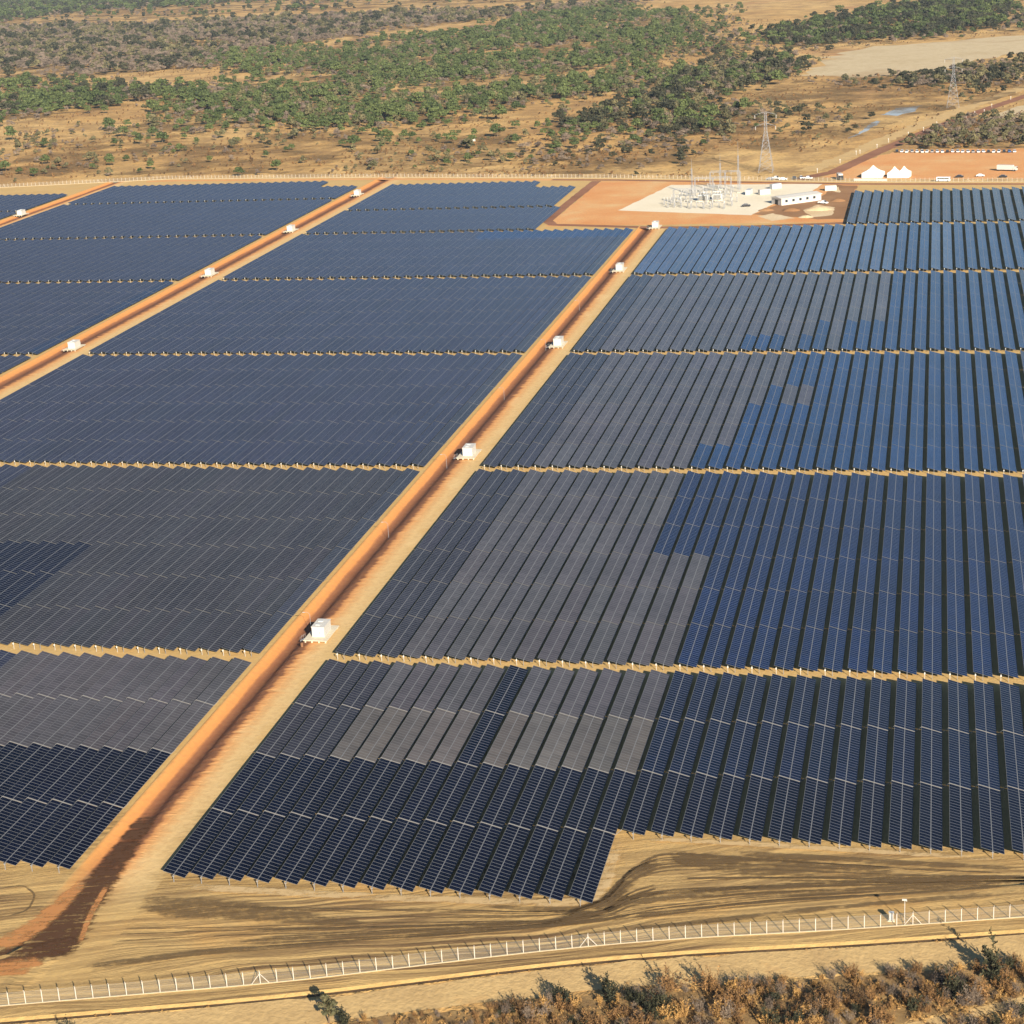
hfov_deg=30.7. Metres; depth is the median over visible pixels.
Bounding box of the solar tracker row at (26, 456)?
[14,354,190,464]
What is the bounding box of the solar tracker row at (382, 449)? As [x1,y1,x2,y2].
[362,353,481,468]
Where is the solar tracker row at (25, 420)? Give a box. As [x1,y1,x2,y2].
[0,354,140,439]
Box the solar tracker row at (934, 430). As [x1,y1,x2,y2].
[927,351,944,472]
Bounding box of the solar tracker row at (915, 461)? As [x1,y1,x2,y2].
[908,351,928,470]
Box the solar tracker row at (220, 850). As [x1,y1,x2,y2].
[190,660,368,883]
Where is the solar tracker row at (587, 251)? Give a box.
[562,228,612,276]
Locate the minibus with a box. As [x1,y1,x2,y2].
[936,177,950,181]
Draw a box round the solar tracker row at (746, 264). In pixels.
[739,225,769,272]
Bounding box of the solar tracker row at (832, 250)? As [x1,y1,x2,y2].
[822,223,843,270]
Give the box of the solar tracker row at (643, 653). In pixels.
[631,471,719,668]
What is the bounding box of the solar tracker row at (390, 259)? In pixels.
[362,231,432,277]
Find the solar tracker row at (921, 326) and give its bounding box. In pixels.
[915,270,930,349]
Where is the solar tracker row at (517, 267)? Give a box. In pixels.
[506,229,561,276]
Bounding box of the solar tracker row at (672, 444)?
[655,351,720,470]
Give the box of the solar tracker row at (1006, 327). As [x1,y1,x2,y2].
[993,269,1016,349]
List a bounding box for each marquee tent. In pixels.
[862,165,884,177]
[887,166,899,177]
[899,166,910,177]
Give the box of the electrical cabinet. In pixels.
[888,911,894,921]
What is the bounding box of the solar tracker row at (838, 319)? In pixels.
[827,271,854,350]
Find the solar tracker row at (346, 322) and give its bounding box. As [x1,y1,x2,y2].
[303,277,409,353]
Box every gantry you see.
[673,188,707,202]
[694,176,731,195]
[709,170,740,189]
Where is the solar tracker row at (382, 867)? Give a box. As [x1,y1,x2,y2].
[361,664,504,893]
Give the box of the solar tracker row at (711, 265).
[703,226,738,272]
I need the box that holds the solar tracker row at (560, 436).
[534,352,621,469]
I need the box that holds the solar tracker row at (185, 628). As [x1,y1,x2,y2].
[157,467,352,653]
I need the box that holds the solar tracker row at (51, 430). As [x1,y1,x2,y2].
[0,354,177,464]
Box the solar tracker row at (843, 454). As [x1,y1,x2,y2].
[834,351,865,472]
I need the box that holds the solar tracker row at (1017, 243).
[1009,220,1023,267]
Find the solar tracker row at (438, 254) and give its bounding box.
[406,231,472,277]
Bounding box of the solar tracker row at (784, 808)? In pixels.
[768,674,815,846]
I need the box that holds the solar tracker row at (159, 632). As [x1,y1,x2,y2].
[136,467,335,652]
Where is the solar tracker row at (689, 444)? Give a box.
[673,352,735,471]
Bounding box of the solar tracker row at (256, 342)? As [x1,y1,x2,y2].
[238,278,353,354]
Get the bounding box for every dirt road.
[0,176,409,398]
[0,180,135,226]
[0,226,667,1003]
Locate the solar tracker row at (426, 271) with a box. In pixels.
[416,230,481,277]
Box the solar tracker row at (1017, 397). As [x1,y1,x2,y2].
[1005,350,1023,471]
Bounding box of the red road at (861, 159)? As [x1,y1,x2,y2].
[797,95,1023,179]
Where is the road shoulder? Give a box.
[794,86,1023,170]
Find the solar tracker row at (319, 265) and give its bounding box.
[298,232,373,277]
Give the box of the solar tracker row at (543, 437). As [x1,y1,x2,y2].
[517,352,608,469]
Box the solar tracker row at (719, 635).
[702,471,773,667]
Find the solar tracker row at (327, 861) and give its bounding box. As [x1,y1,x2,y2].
[303,663,458,890]
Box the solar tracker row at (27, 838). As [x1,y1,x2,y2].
[0,656,207,869]
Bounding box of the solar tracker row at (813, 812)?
[798,675,840,846]
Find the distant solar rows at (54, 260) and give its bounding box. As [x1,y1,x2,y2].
[0,180,1023,667]
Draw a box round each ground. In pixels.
[0,0,1023,1023]
[0,177,378,375]
[0,177,680,950]
[0,182,106,220]
[71,179,1023,997]
[639,179,707,225]
[793,35,1023,77]
[985,105,1023,120]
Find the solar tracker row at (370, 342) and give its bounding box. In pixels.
[355,277,453,352]
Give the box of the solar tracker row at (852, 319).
[841,271,866,349]
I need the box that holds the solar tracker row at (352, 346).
[342,277,442,352]
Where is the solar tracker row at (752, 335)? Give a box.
[741,272,781,351]
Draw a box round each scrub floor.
[348,962,1023,1023]
[966,1013,1023,1023]
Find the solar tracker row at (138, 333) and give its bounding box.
[101,280,235,354]
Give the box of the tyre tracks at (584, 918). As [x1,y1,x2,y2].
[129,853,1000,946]
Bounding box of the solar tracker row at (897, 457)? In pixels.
[890,351,912,473]
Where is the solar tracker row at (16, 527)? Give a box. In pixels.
[0,465,108,544]
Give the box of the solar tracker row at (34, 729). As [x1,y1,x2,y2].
[0,653,120,772]
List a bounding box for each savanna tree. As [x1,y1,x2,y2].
[0,102,12,108]
[0,160,10,170]
[3,66,15,73]
[4,77,19,89]
[4,126,17,139]
[14,50,23,57]
[18,94,30,100]
[21,98,35,106]
[23,71,34,77]
[23,78,36,86]
[23,96,40,104]
[30,92,42,99]
[31,97,42,104]
[39,91,49,98]
[58,96,70,109]
[63,96,73,105]
[65,94,78,101]
[73,86,89,94]
[82,95,93,105]
[89,88,99,98]
[92,77,105,83]
[94,94,108,104]
[95,98,104,107]
[96,82,108,90]
[102,117,115,129]
[110,137,117,145]
[113,77,127,83]
[130,88,146,101]
[134,132,143,140]
[137,84,151,93]
[146,85,156,96]
[146,99,158,107]
[149,102,162,114]
[149,118,159,127]
[155,78,168,85]
[155,131,168,142]
[157,58,167,65]
[170,52,181,60]
[177,87,186,97]
[184,92,195,98]
[185,97,197,103]
[187,83,196,89]
[195,91,202,99]
[197,85,207,92]
[202,91,213,101]
[210,41,220,47]
[211,114,222,124]
[214,106,228,116]
[227,95,237,104]
[230,112,241,118]
[238,61,247,71]
[247,109,255,114]
[261,82,272,88]
[270,159,280,168]
[273,97,285,104]
[273,103,289,117]
[284,102,300,111]
[287,127,298,139]
[298,86,309,94]
[299,119,311,127]
[303,105,313,112]
[308,88,318,95]
[313,88,325,95]
[313,120,325,129]
[319,83,328,90]
[328,114,341,123]
[330,61,343,70]
[331,107,348,123]
[334,69,347,78]
[346,134,360,143]
[352,113,366,126]
[357,127,365,131]
[359,96,375,104]
[366,112,383,125]
[367,159,378,169]
[371,76,383,83]
[372,72,387,78]
[382,103,396,111]
[385,92,396,100]
[386,104,397,121]
[389,97,403,102]
[397,106,404,116]
[398,101,413,108]
[410,91,423,106]
[411,65,424,76]
[422,86,433,93]
[424,68,436,75]
[426,106,443,119]
[429,100,442,108]
[442,63,451,71]
[443,151,453,158]
[446,101,459,114]
[451,87,463,96]
[452,80,462,88]
[460,92,472,100]
[461,67,471,74]
[463,138,474,148]
[465,82,480,90]
[482,107,492,116]
[487,91,495,103]
[489,123,505,136]
[491,103,506,115]
[495,92,506,98]
[496,50,508,58]
[505,58,516,65]
[507,74,519,82]
[509,77,522,84]
[517,141,531,149]
[519,85,530,92]
[526,48,539,54]
[528,87,536,93]
[546,72,560,84]
[549,140,560,147]
[551,108,566,118]
[556,52,565,63]
[556,86,568,94]
[558,103,570,109]
[560,81,574,97]
[561,132,570,138]
[565,116,579,122]
[566,70,578,79]
[570,58,585,66]
[572,41,583,49]
[573,78,584,85]
[576,73,588,79]
[581,116,590,122]
[587,107,603,123]
[587,115,599,122]
[588,54,602,65]
[589,52,602,59]
[590,78,604,87]
[593,138,606,147]
[596,67,606,78]
[597,85,610,96]
[599,108,609,116]
[601,48,613,55]
[605,105,612,112]
[607,74,617,78]
[609,99,618,107]
[625,87,641,97]
[627,134,639,139]
[630,103,649,113]
[631,59,644,66]
[631,99,642,108]
[631,118,643,130]
[634,38,646,46]
[637,119,647,127]
[638,113,650,119]
[641,94,652,101]
[647,91,655,97]
[648,120,659,125]
[652,89,665,98]
[652,114,668,123]
[653,86,665,91]
[653,108,663,115]
[658,126,670,135]
[661,75,672,84]
[661,81,673,87]
[661,101,675,109]
[665,94,676,99]
[665,114,672,122]
[670,80,683,89]
[671,88,683,99]
[673,58,686,66]
[673,107,685,115]
[676,99,692,108]
[676,145,689,152]
[678,78,686,84]
[682,75,694,82]
[683,82,695,90]
[683,108,698,116]
[683,117,698,127]
[688,115,704,124]
[689,103,700,109]
[694,96,703,102]
[696,64,709,71]
[702,115,718,127]
[706,89,713,94]
[715,70,726,78]
[723,76,733,84]
[725,67,740,74]
[729,59,739,64]
[736,76,751,87]
[737,97,754,107]
[739,31,750,36]
[750,72,759,84]
[761,50,773,57]
[762,58,772,65]
[763,65,771,70]
[770,70,786,84]
[771,58,782,67]
[776,51,787,57]
[800,121,813,130]
[802,29,813,36]
[811,21,822,27]
[814,27,828,34]
[890,21,903,30]
[929,131,937,138]
[942,69,953,74]
[948,18,960,28]
[957,73,968,83]
[957,128,967,137]
[966,112,977,117]
[972,70,984,77]
[983,121,995,130]
[985,131,996,138]
[987,127,997,132]
[989,109,999,116]
[999,62,1009,70]
[1001,111,1015,120]
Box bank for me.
[0,915,1023,1023]
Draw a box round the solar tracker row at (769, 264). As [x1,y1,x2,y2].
[762,225,790,273]
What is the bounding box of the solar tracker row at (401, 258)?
[373,231,441,277]
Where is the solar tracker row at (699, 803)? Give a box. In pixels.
[680,672,741,842]
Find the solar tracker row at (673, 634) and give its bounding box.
[654,471,737,669]
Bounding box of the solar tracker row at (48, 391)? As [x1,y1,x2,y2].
[0,354,115,422]
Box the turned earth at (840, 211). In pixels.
[755,185,857,218]
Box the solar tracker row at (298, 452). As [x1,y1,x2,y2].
[280,353,412,467]
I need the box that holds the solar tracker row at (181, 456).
[168,353,319,466]
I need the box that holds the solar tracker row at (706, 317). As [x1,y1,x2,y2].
[684,273,733,350]
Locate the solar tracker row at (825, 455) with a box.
[816,351,851,472]
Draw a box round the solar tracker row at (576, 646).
[561,470,665,666]
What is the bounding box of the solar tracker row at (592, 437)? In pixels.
[569,352,649,467]
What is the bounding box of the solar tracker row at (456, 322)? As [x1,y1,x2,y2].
[421,276,510,351]
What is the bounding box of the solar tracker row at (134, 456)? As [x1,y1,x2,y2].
[122,353,280,464]
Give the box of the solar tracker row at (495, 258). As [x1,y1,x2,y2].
[472,230,531,275]
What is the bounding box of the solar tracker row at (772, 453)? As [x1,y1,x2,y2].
[762,351,807,472]
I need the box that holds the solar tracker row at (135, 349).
[126,279,256,354]
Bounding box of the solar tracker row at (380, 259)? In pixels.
[351,232,422,277]
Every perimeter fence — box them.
[0,173,997,187]
[0,904,1023,1005]
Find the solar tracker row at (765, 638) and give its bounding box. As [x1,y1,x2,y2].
[750,472,809,669]
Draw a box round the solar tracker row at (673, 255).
[657,226,696,273]
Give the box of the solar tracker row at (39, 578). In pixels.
[0,466,187,615]
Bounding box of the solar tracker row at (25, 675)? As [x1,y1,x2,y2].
[0,651,57,706]
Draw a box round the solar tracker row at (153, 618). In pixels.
[116,467,319,651]
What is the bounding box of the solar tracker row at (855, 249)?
[846,223,865,270]
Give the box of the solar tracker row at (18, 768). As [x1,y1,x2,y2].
[0,654,142,797]
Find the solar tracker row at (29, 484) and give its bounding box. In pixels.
[0,464,61,508]
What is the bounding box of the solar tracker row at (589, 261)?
[574,228,622,274]
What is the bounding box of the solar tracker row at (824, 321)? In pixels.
[812,271,841,352]
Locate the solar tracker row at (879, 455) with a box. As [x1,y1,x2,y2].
[871,351,897,472]
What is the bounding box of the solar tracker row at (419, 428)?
[378,353,494,466]
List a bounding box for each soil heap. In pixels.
[758,208,773,210]
[782,207,799,211]
[798,215,812,217]
[805,206,832,210]
[831,198,844,201]
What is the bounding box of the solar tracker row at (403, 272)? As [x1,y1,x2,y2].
[395,231,461,278]
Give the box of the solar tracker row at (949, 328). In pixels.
[943,270,957,350]
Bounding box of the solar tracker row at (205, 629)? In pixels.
[179,468,368,652]
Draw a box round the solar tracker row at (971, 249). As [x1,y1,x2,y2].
[965,221,977,268]
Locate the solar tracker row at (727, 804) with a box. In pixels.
[709,673,766,842]
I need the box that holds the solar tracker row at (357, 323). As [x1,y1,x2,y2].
[316,277,420,353]
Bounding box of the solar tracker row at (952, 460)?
[944,351,962,474]
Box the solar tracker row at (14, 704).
[0,652,78,727]
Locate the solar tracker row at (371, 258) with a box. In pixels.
[340,232,413,279]
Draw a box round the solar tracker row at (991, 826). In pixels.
[974,680,1006,858]
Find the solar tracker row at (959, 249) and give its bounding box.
[954,221,966,270]
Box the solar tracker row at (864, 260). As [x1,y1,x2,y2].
[858,223,875,271]
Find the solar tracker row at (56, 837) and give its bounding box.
[21,657,228,871]
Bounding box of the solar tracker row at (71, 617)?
[32,466,252,649]
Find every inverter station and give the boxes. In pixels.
[14,209,28,216]
[61,339,85,350]
[201,268,218,276]
[283,225,298,232]
[300,619,338,642]
[351,189,363,196]
[454,443,481,459]
[546,336,567,348]
[610,262,626,272]
[647,221,661,228]
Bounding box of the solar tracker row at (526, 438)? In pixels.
[500,352,594,469]
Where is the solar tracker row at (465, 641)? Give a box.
[447,469,577,663]
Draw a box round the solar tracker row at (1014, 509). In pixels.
[1003,474,1023,664]
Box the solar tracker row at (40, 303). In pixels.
[0,281,88,324]
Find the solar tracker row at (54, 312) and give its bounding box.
[0,281,118,340]
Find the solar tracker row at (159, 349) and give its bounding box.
[151,279,277,354]
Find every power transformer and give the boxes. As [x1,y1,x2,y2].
[698,192,709,201]
[711,191,723,200]
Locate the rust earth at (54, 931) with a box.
[0,817,155,971]
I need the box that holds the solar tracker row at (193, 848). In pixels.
[163,659,346,880]
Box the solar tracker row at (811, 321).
[798,272,829,350]
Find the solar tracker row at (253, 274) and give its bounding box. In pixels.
[244,233,325,278]
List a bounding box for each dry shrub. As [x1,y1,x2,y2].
[472,1009,482,1018]
[484,1002,494,1010]
[484,1011,492,1017]
[486,1014,494,1023]
[490,1000,500,1009]
[498,1000,515,1013]
[504,998,515,1006]
[511,1013,518,1023]
[512,996,532,1017]
[520,999,536,1014]
[521,1001,539,1019]
[535,992,549,1006]
[536,1001,553,1016]
[542,985,560,1003]
[550,1010,569,1023]
[554,993,565,1009]
[554,1000,568,1009]
[565,1000,576,1013]
[567,996,579,1007]
[567,1014,577,1022]
[575,1007,594,1023]
[588,1013,606,1023]
[597,995,602,1002]
[606,1007,619,1019]
[616,998,636,1017]
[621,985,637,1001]
[629,983,642,996]
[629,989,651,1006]
[629,1001,641,1008]
[630,1009,653,1023]
[642,995,656,1011]
[642,1004,666,1021]
[644,1012,656,1023]
[649,985,672,1005]
[651,994,666,1008]
[655,961,694,992]
[655,983,665,994]
[656,1000,673,1021]
[659,999,675,1016]
[660,999,676,1014]
[670,998,682,1009]
[673,1009,680,1019]
[675,997,688,1018]
[680,982,689,992]
[688,1013,705,1023]
[690,964,719,992]
[691,995,706,1011]
[691,1009,712,1023]
[702,1005,713,1016]
[704,987,726,998]
[708,997,726,1017]
[708,1004,725,1016]
[711,993,728,1009]
[714,997,740,1018]
[717,985,734,998]
[724,977,743,990]
[724,980,732,989]
[725,973,735,983]
[727,979,752,1005]
[729,1010,740,1022]
[730,1001,746,1010]
[731,1002,748,1017]
[740,974,763,992]
[741,991,759,1005]
[743,994,759,1008]
[745,987,755,997]
[749,972,765,986]
[753,979,766,987]
[753,1011,763,1019]
[756,986,762,995]
[757,1013,771,1023]
[761,1002,785,1023]
[763,974,773,986]
[764,998,775,1009]
[765,986,783,1004]
[771,979,790,994]
[773,999,788,1013]
[782,1011,797,1023]
[785,1005,804,1022]
[792,985,800,997]
[792,991,818,1014]
[793,978,805,989]
[797,1016,806,1023]
[800,987,823,1005]
[801,1000,812,1014]
[804,992,812,1002]
[805,1005,820,1016]
[808,987,821,1002]
[808,1014,817,1023]
[815,998,821,1013]
[816,981,833,998]
[818,985,841,1010]
[818,993,841,1010]
[818,1006,830,1019]
[819,1007,835,1023]
[822,1009,834,1023]
[833,1015,843,1023]
[839,992,851,1002]
[841,1009,855,1022]
[845,983,869,1005]
[845,988,864,1002]
[850,999,864,1013]
[851,999,864,1011]
[861,1001,884,1023]
[865,980,886,999]
[867,1015,885,1023]
[868,999,886,1015]
[876,983,887,994]
[882,1006,894,1023]
[889,984,899,992]
[891,986,898,994]
[897,988,910,997]
[900,990,909,1004]
[904,992,915,1002]
[907,994,929,1011]
[910,1011,920,1018]
[913,1002,925,1012]
[916,980,936,999]
[920,995,930,1005]
[922,982,940,1001]
[922,1003,931,1012]
[925,987,936,1000]
[933,986,944,998]
[934,986,950,997]
[935,990,952,1006]
[943,988,950,999]
[946,1015,960,1023]
[951,989,969,1005]
[955,1012,966,1023]
[956,970,990,1004]
[958,979,982,1005]
[966,1012,983,1023]
[974,993,986,1006]
[990,1012,999,1023]
[993,992,1001,999]
[995,1008,1018,1023]
[1002,996,1019,1013]
[1003,1002,1023,1020]
[1012,998,1023,1014]
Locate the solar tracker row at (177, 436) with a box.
[137,353,293,463]
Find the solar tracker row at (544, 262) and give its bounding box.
[529,229,582,276]
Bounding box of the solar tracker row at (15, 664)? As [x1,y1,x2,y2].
[0,650,36,686]
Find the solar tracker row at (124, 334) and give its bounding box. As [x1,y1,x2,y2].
[89,280,224,353]
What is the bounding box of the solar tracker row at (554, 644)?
[538,470,647,666]
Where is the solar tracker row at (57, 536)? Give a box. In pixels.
[0,465,156,585]
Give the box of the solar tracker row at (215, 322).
[163,279,288,353]
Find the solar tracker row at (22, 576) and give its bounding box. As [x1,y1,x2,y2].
[0,465,171,600]
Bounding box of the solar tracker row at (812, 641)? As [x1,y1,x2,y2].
[799,472,847,674]
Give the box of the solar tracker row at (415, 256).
[384,231,451,278]
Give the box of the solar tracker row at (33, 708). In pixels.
[0,652,100,749]
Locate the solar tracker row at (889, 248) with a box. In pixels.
[882,222,897,269]
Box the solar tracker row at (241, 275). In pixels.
[234,234,316,280]
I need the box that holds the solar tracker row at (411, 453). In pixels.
[395,352,508,468]
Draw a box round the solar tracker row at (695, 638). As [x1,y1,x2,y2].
[678,471,755,667]
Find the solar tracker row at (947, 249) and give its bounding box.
[943,221,952,269]
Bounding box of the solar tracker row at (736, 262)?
[727,225,758,272]
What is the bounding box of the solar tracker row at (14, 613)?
[0,466,204,632]
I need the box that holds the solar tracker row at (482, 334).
[461,276,544,351]
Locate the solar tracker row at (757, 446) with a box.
[744,351,792,472]
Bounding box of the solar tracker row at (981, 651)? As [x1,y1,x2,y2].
[965,473,995,680]
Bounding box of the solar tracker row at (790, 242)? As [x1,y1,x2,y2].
[774,224,800,273]
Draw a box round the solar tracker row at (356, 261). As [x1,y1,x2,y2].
[329,232,403,279]
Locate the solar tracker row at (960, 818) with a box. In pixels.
[948,679,976,856]
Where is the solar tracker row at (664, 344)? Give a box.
[656,273,710,350]
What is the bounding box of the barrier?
[855,178,886,180]
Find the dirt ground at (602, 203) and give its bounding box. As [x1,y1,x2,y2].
[546,181,858,225]
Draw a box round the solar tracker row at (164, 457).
[153,353,306,466]
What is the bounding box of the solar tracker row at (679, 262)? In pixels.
[669,226,707,273]
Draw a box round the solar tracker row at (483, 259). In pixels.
[461,230,521,275]
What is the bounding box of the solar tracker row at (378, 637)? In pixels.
[358,469,508,660]
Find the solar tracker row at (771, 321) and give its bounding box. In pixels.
[755,272,793,350]
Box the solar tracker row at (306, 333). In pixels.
[277,278,386,352]
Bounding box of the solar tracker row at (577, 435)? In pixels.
[551,352,635,470]
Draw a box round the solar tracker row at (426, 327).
[394,276,487,354]
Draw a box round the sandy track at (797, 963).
[34,934,1023,1023]
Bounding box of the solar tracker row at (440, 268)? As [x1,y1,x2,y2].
[428,230,491,277]
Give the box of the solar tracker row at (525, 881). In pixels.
[508,668,621,902]
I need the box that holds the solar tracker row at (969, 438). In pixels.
[959,350,979,474]
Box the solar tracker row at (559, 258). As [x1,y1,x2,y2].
[540,228,592,275]
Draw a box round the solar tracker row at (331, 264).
[308,232,383,277]
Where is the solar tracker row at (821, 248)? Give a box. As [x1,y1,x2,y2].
[810,224,832,271]
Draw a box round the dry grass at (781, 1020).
[9,940,1023,1023]
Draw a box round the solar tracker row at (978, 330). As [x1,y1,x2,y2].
[968,270,987,350]
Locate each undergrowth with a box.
[0,87,175,118]
[2,8,515,75]
[6,0,578,23]
[16,132,512,176]
[127,15,689,139]
[538,139,684,173]
[555,70,796,128]
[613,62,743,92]
[699,77,1014,148]
[759,2,1016,46]
[909,127,1003,149]
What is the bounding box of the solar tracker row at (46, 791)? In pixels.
[0,655,185,851]
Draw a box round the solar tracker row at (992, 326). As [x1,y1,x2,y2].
[981,270,1000,350]
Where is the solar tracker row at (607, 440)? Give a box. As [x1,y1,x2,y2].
[586,352,663,467]
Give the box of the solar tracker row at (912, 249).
[906,222,920,270]
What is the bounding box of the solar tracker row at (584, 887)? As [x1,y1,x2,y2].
[569,669,669,905]
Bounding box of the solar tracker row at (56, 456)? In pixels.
[44,354,215,465]
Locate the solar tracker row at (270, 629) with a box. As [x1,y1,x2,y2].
[243,468,419,656]
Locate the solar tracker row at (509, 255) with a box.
[483,229,541,277]
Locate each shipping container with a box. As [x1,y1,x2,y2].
[745,188,752,194]
[758,188,769,194]
[770,183,781,188]
[825,185,836,190]
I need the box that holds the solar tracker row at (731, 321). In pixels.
[712,273,757,352]
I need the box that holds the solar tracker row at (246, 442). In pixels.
[216,353,359,464]
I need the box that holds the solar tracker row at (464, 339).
[448,276,533,352]
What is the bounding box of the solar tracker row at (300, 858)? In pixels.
[275,662,435,888]
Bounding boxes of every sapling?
[317,993,338,1022]
[336,1004,350,1023]
[550,981,571,1003]
[598,971,619,1005]
[943,964,968,996]
[979,928,1005,976]
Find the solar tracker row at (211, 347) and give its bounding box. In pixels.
[200,278,321,354]
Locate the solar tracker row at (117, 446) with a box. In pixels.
[90,353,254,464]
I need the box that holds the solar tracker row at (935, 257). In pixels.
[931,222,939,269]
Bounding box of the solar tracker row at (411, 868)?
[390,665,527,895]
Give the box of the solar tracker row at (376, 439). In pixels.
[346,353,467,467]
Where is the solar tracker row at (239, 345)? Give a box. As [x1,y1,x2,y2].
[226,278,342,353]
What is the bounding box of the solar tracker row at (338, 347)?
[329,277,431,353]
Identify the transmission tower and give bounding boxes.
[754,111,775,172]
[944,57,962,107]
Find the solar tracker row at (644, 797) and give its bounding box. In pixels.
[622,670,693,839]
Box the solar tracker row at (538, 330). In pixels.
[516,275,590,351]
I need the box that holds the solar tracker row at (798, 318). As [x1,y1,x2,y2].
[783,272,817,351]
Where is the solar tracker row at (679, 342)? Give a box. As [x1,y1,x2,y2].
[670,273,722,350]
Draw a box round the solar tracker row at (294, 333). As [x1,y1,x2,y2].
[265,278,375,352]
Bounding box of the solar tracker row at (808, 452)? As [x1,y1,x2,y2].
[798,351,836,471]
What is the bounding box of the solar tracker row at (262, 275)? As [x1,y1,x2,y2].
[255,233,335,280]
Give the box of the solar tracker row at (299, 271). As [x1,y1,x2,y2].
[287,233,364,279]
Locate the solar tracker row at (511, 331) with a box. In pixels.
[489,275,568,351]
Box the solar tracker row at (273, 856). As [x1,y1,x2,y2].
[247,661,413,886]
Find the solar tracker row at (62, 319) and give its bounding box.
[0,281,140,353]
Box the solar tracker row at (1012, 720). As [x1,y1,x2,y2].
[999,681,1023,854]
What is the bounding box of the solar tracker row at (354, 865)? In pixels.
[332,663,481,891]
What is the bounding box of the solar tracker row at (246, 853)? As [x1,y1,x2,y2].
[218,660,391,885]
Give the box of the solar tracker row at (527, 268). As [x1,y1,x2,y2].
[517,229,571,274]
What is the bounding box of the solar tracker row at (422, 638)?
[402,469,542,661]
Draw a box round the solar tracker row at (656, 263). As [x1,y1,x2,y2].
[646,226,686,273]
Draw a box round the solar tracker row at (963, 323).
[956,270,971,350]
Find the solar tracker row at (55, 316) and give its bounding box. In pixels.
[0,281,129,346]
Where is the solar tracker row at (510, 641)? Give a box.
[492,470,612,664]
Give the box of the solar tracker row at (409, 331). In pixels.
[381,276,476,351]
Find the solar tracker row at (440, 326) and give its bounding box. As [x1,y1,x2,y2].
[408,276,499,353]
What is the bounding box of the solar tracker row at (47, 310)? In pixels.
[0,281,108,335]
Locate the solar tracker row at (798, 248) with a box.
[786,224,811,273]
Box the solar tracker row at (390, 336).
[368,277,464,352]
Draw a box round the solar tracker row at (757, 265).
[750,225,779,271]
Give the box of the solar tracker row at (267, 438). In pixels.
[232,353,372,464]
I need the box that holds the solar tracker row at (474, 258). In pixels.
[450,230,510,275]
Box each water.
[849,121,879,137]
[882,106,916,115]
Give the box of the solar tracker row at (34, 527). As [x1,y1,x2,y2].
[0,465,124,557]
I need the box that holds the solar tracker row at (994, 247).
[987,221,1002,268]
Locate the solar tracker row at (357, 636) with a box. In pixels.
[336,469,491,659]
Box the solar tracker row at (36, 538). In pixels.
[0,465,140,571]
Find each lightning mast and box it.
[719,163,721,189]
[737,155,739,192]
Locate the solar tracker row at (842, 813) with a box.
[828,676,866,848]
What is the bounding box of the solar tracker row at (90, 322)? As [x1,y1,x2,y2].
[28,280,173,355]
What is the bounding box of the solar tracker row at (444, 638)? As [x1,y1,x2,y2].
[424,469,560,662]
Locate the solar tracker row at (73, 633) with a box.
[53,466,269,646]
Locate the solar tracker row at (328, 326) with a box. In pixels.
[290,277,398,352]
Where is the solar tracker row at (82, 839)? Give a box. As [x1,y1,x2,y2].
[49,657,251,872]
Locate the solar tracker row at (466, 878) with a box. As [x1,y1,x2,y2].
[449,666,574,897]
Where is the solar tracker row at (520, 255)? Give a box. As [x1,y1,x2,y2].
[494,229,551,276]
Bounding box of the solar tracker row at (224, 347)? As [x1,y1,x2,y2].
[213,278,332,352]
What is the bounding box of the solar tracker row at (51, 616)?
[12,466,236,645]
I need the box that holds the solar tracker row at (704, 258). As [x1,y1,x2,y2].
[692,226,727,272]
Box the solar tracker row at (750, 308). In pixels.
[726,272,769,352]
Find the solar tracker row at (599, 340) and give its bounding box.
[587,274,651,351]
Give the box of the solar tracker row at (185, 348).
[175,279,299,354]
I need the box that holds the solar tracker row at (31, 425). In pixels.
[0,354,152,447]
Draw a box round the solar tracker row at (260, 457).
[248,353,385,467]
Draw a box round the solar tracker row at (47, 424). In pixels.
[0,354,165,457]
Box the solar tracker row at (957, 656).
[946,473,970,679]
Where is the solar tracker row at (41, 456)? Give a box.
[29,354,203,463]
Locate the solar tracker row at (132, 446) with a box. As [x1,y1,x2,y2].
[106,353,267,465]
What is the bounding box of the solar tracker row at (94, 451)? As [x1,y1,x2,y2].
[75,354,241,464]
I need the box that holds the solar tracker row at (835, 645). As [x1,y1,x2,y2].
[823,472,865,675]
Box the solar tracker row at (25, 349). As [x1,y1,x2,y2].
[16,280,161,354]
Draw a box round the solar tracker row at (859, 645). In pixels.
[848,472,886,672]
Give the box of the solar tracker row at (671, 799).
[651,671,717,839]
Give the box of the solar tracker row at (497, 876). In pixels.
[478,667,598,899]
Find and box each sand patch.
[759,213,791,220]
[803,205,834,216]
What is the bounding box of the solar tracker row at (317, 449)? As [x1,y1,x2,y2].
[296,353,426,467]
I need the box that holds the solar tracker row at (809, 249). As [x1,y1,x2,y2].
[798,224,821,271]
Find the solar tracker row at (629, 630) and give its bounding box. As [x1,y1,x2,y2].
[607,471,701,668]
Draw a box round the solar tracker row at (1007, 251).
[998,221,1014,268]
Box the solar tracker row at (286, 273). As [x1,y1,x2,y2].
[276,233,355,278]
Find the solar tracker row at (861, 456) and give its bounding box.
[853,351,882,473]
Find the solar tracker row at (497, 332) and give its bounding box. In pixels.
[475,275,556,353]

